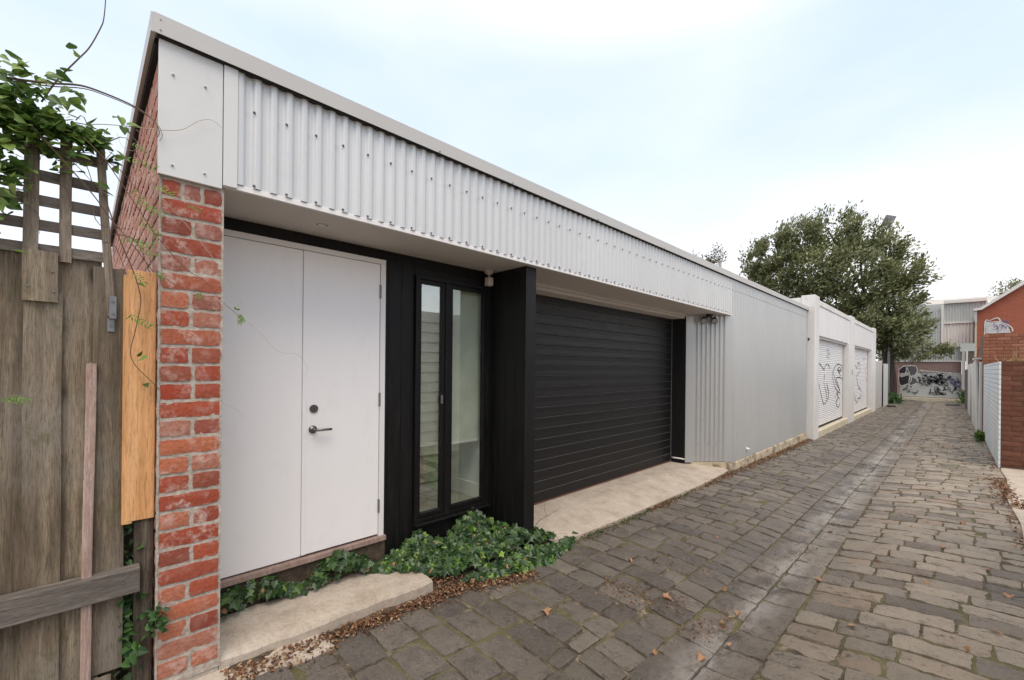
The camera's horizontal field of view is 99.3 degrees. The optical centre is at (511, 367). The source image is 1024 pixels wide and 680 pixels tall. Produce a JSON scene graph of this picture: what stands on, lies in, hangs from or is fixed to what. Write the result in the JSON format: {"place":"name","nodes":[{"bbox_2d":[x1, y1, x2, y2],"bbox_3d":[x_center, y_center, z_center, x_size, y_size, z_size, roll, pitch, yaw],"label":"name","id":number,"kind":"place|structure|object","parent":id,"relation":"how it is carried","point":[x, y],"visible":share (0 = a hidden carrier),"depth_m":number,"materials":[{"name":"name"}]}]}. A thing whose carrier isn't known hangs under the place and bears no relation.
{"place":"outdoors","nodes":[
{"label":"outdoors","id":0,"kind":"place"},
{"bbox_2d":[151,538,575,679],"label":"garden bed","id":1,"kind":"object","parent":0,"point":[258,657],"visible":0.07,"depth_m":2.81,"materials":[{"name":"brown soil"}]},
{"bbox_2d":[131,518,152,679],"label":"old post","id":2,"kind":"object","parent":1,"relation":"on","point":[143,535],"visible":0.81,"depth_m":1.95,"materials":[{"name":"brown wood"}]},
{"bbox_2d":[121,270,155,524],"bbox_3d":[-1.667,0.131,1.943,0.111,1.115,0.045,1,0,-45],"label":"pine board","id":3,"kind":"object","parent":2,"relation":"on","point":[138,452],"visible":0.94,"depth_m":1.93,"materials":[{"name":"orange wood"}]},
{"bbox_2d":[114,521,170,679],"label":"ivy","id":4,"kind":"object","parent":1,"relation":"on","point":[131,652],"visible":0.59,"depth_m":1.93,"materials":[{"name":"green plant"}]},
{"bbox_2d":[218,570,432,669],"bbox_3d":[-1.120,1.509,2.721,1.282,0.161,0.437,1,0,-45],"label":"concrete step","id":5,"kind":"object","parent":1,"relation":"on","point":[252,631],"visible":0.79,"depth_m":2.58,"materials":[{"name":"beige concrete"}]},
{"bbox_2d":[220,507,578,615],"bbox_3d":[-0.486,1.429,3.243,2.950,0.404,0.768,1,0,-45],"label":"ivy","id":6,"kind":"object","parent":1,"relation":"on","point":[477,538],"visible":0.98,"depth_m":3.29,"materials":[{"name":"green plant"}]},
{"bbox_2d":[420,447,422,480],"bbox_3d":[-1.133,0.829,4.641,0.330,0.779,0.220,1,0,-45],"label":"door handle","id":7,"kind":"object","parent":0,"point":[421,463],"depth_m":4.65,"materials":[{"name":"silver metal"}]},
{"bbox_2d":[423,445,437,488],"bbox_3d":[-0.794,0.777,4.441,0.170,0.889,0.300,1,0,-45],"label":"green bin","id":8,"kind":"object","parent":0,"point":[430,466],"visible":0.17,"depth_m":4.35,"materials":[{"name":"plastic"}]},
{"bbox_2d":[0,0,1023,373],"label":"sky","id":9,"kind":"structure","parent":0,"point":[690,125],"materials":[{"name":"white"}]},
{"bbox_2d":[534,461,728,542],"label":"driveway","id":10,"kind":"structure","parent":0,"point":[586,511],"depth_m":5.14,"materials":[{"name":"concrete"}]},
{"bbox_2d":[246,399,1023,679],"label":"lane","id":11,"kind":"structure","parent":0,"point":[876,483],"depth_m":3.21,"materials":[{"name":"grey stone"}]},
{"bbox_2d":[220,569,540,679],"bbox_3d":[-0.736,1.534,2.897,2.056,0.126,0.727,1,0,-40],"label":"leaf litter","id":12,"kind":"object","parent":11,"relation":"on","point":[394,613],"visible":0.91,"depth_m":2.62,"materials":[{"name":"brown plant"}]},
{"bbox_2d":[542,607,551,614],"bbox_3d":[0.221,1.578,2.814,0.067,0.050,0.070,1,0,25],"label":"fallen leaf","id":13,"kind":"object","parent":11,"relation":"on","point":[546,610],"visible":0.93,"depth_m":2.82,"materials":[{"name":"orange plant"}]},
{"bbox_2d":[578,469,745,539],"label":"leaf litter","id":14,"kind":"object","parent":11,"relation":"on","point":[696,488],"visible":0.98,"depth_m":5.35,"materials":[{"name":"brown plant"}]},
{"bbox_2d":[663,592,671,600],"bbox_3d":[1.095,1.632,3.081,0.066,0.044,0.065,1,0,-32],"label":"fallen leaf","id":15,"kind":"object","parent":11,"relation":"on","point":[666,595],"visible":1,"depth_m":3.09,"materials":[{"name":"orange plant"}]},
{"bbox_2d":[697,651,705,661],"bbox_3d":[1.076,1.659,2.481,0.048,0.038,0.072,1,0,42],"label":"fallen leaf","id":16,"kind":"object","parent":11,"relation":"on","point":[700,657],"visible":1,"depth_m":2.49,"materials":[{"name":"orange plant"}]},
{"bbox_2d":[601,544,820,642],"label":"leaf litter","id":17,"kind":"object","parent":11,"relation":"on","point":[682,601],"visible":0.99,"depth_m":3.04,"materials":[{"name":"brown plant"}]},
{"bbox_2d":[736,439,812,471],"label":"leaf litter","id":18,"kind":"object","parent":11,"relation":"on","point":[780,451],"visible":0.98,"depth_m":8.28,"materials":[{"name":"brown plant"}]},
{"bbox_2d":[576,438,985,541],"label":"weeds","id":19,"kind":"object","parent":11,"relation":"on","point":[680,496],"visible":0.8,"depth_m":4.71,"materials":[{"name":"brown plant"}]},
{"bbox_2d":[888,392,906,403],"bbox_3d":[21.418,1.731,24.368,2.423,0.671,1.178,1,0,-45],"label":"weed clump","id":20,"kind":"object","parent":11,"relation":"on","point":[893,398],"visible":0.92,"depth_m":24.14,"materials":[{"name":"green plant"}]},
{"bbox_2d":[955,389,964,402],"bbox_3d":[26.404,1.719,25.378,2.702,0.916,0.823,1,0,-45],"label":"weed clump","id":21,"kind":"object","parent":11,"relation":"on","point":[962,396],"visible":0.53,"depth_m":25.23,"materials":[{"name":"green plant"}]},
{"bbox_2d":[970,429,984,439],"bbox_3d":[11.393,1.649,10.640,0.482,0.270,0.331,1,0,-24],"label":"weed clump","id":22,"kind":"object","parent":11,"relation":"on","point":[979,435],"visible":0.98,"depth_m":10.57,"materials":[{"name":"green plant"}]},
{"bbox_2d":[983,452,1023,555],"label":"leaf litter","id":23,"kind":"object","parent":11,"relation":"on","point":[1004,486],"visible":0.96,"depth_m":5.64,"materials":[{"name":"brown plant"}]},
{"bbox_2d":[1002,592,1014,597],"bbox_3d":[3.523,1.625,3.084,0.058,0.042,0.066,1,0,0],"label":"fallen leaf","id":24,"kind":"object","parent":11,"relation":"on","point":[1008,595],"visible":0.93,"depth_m":3.09,"materials":[{"name":"orange plant"}]},
{"bbox_2d":[895,366,898,394],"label":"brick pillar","id":25,"kind":"structure","parent":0,"point":[897,372],"depth_m":28.99,"materials":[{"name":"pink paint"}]},
{"bbox_2d":[1001,468,1023,538],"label":"side pavement","id":26,"kind":"structure","parent":0,"point":[1015,477],"depth_m":6.09,"materials":[{"name":"concrete"}]},
{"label":"ground","id":27,"kind":"structure","parent":0,"visible":0},
{"bbox_2d":[0,112,139,679],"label":"paling fence","id":28,"kind":"object","parent":27,"relation":"on","point":[61,315],"visible":0.89,"depth_m":1.76,"materials":[{"name":"wood"}]},
{"bbox_2d":[0,0,306,416],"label":"climbing vine","id":29,"kind":"object","parent":28,"relation":"attached to","point":[26,120],"visible":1,"depth_m":1.70,"materials":[{"name":"green plant"}]},
{"bbox_2d":[80,363,96,679],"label":"timber stake","id":30,"kind":"object","parent":27,"relation":"on","point":[87,513],"visible":1,"depth_m":1.80,"materials":[{"name":"wood"}]},
{"bbox_2d":[97,525,132,679],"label":"gap timber","id":31,"kind":"object","parent":27,"relation":"on","point":[122,673],"visible":0.08,"depth_m":2.02,"materials":[{"name":"black wood"}]},
{"bbox_2d":[194,634,334,679],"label":"concrete footing","id":32,"kind":"object","parent":27,"relation":"on","point":[217,675],"visible":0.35,"depth_m":2.24,"materials":[{"name":"beige concrete"}]},
{"bbox_2d":[110,11,808,679],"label":"garage building","id":33,"kind":"structure","parent":27,"relation":"on","point":[512,347],"depth_m":3.06,"materials":[{"name":"white metal"}]},
{"bbox_2d":[220,236,302,578],"bbox_3d":[-1.600,0.236,2.666,0.580,2.007,0.044,1,0,-45],"label":"door leaf","id":34,"kind":"structure","parent":33,"relation":"in","point":[261,460],"depth_m":2.68,"materials":[{"name":"white paint"}]},
{"bbox_2d":[300,250,381,555],"bbox_3d":[-1.174,0.238,3.041,0.551,2.002,0.108,1,0,-45],"label":"door leaf","id":35,"kind":"structure","parent":33,"relation":"in","point":[341,397],"depth_m":3.02,"materials":[{"name":"white paint"}]},
{"bbox_2d":[412,274,490,527],"bbox_3d":[-0.504,0.269,3.729,0.790,1.997,0.115,1,0,-45],"label":"window frame","id":36,"kind":"structure","parent":33,"relation":"in","point":[446,514],"depth_m":3.65,"materials":[{"name":"metal"}]},
{"bbox_2d":[534,294,672,504],"bbox_3d":[1.153,0.341,5.659,4.006,2.341,0.042,1,0,-45],"label":"garage door","id":37,"kind":"structure","parent":33,"relation":"in","point":[603,375],"depth_m":5.57,"materials":[{"name":"black metal"}]},
{"bbox_2d":[692,242,727,264],"bbox_3d":[17.630,-4.274,39.486,2.986,13.296,3.617,1,0,-45],"label":"thin tree","id":38,"kind":"object","parent":27,"relation":"on","point":[709,259],"visible":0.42,"depth_m":38.78,"materials":[{"name":"green plant"}]},
{"bbox_2d":[792,294,875,439],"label":"white garages","id":39,"kind":"structure","parent":27,"relation":"on","point":[841,371],"depth_m":13.07,"materials":[{"name":"paint"}]},
{"bbox_2d":[737,199,961,393],"bbox_3d":[20.782,-4.224,28.174,6.222,13.070,11.855,1,0,-45],"label":"tree","id":40,"kind":"object","parent":27,"relation":"on","point":[893,277],"visible":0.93,"depth_m":26.53,"materials":[{"name":"green plant"}]},
{"bbox_2d":[875,361,881,408],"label":"rendered boundary wall","id":41,"kind":"structure","parent":27,"relation":"on","point":[878,400],"depth_m":20.71,"materials":[{"name":"white paint"}]},
{"bbox_2d":[882,363,888,405],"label":"corrugated gate","id":42,"kind":"structure","parent":27,"relation":"on","point":[885,379],"depth_m":22.35,"materials":[{"name":"grey metal"}]},
{"bbox_2d":[882,215,896,392],"bbox_3d":[23.016,-3.512,26.655,0.309,11.670,0.724,1,0,-45],"label":"flood light","id":43,"kind":"object","parent":27,"relation":"on","point":[892,220],"visible":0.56,"depth_m":26.61,"materials":[{"name":"metal"}]},
{"bbox_2d":[878,343,974,401],"bbox_3d":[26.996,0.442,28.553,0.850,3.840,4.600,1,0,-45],"label":"end garage","id":44,"kind":"structure","parent":27,"relation":"on","point":[935,380],"depth_m":28.11,"materials":[{"name":"paint"}]},
{"bbox_2d":[893,296,997,346],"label":"corrugated warehouse","id":45,"kind":"structure","parent":27,"relation":"on","point":[956,322],"depth_m":32.30,"materials":[{"name":"grey metal"}]},
{"bbox_2d":[964,347,982,431],"bbox_3d":[19.960,0.815,18.990,21.900,2.558,0.260,1,0,-45],"label":"white board fence","id":46,"kind":"object","parent":27,"relation":"on","point":[973,388],"visible":0.65,"depth_m":12.54,"materials":[{"name":"white wood"}]},
{"bbox_2d":[973,281,1023,361],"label":"red brick building","id":47,"kind":"structure","parent":27,"relation":"on","point":[1003,313],"depth_m":29.19,"materials":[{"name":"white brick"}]},
{"bbox_2d":[980,333,1023,429],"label":"brick wall","id":48,"kind":"structure","parent":27,"relation":"on","point":[997,346],"depth_m":11.01,"materials":[{"name":"brown brick"}]},
{"bbox_2d":[983,361,1023,469],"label":"brown brick wall","id":49,"kind":"structure","parent":27,"relation":"on","point":[1003,407],"depth_m":7.42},
{"bbox_2d":[995,349,1023,361],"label":"dry grass","id":50,"kind":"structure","parent":49,"relation":"on","point":[1016,359],"depth_m":8.06,"materials":[{"name":"plant"}]},
{"bbox_2d":[988,277,1023,295],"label":"tree","id":51,"kind":"object","parent":27,"relation":"on","point":[1011,284],"visible":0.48,"depth_m":39.77,"materials":[{"name":"green plant"}]}
]}

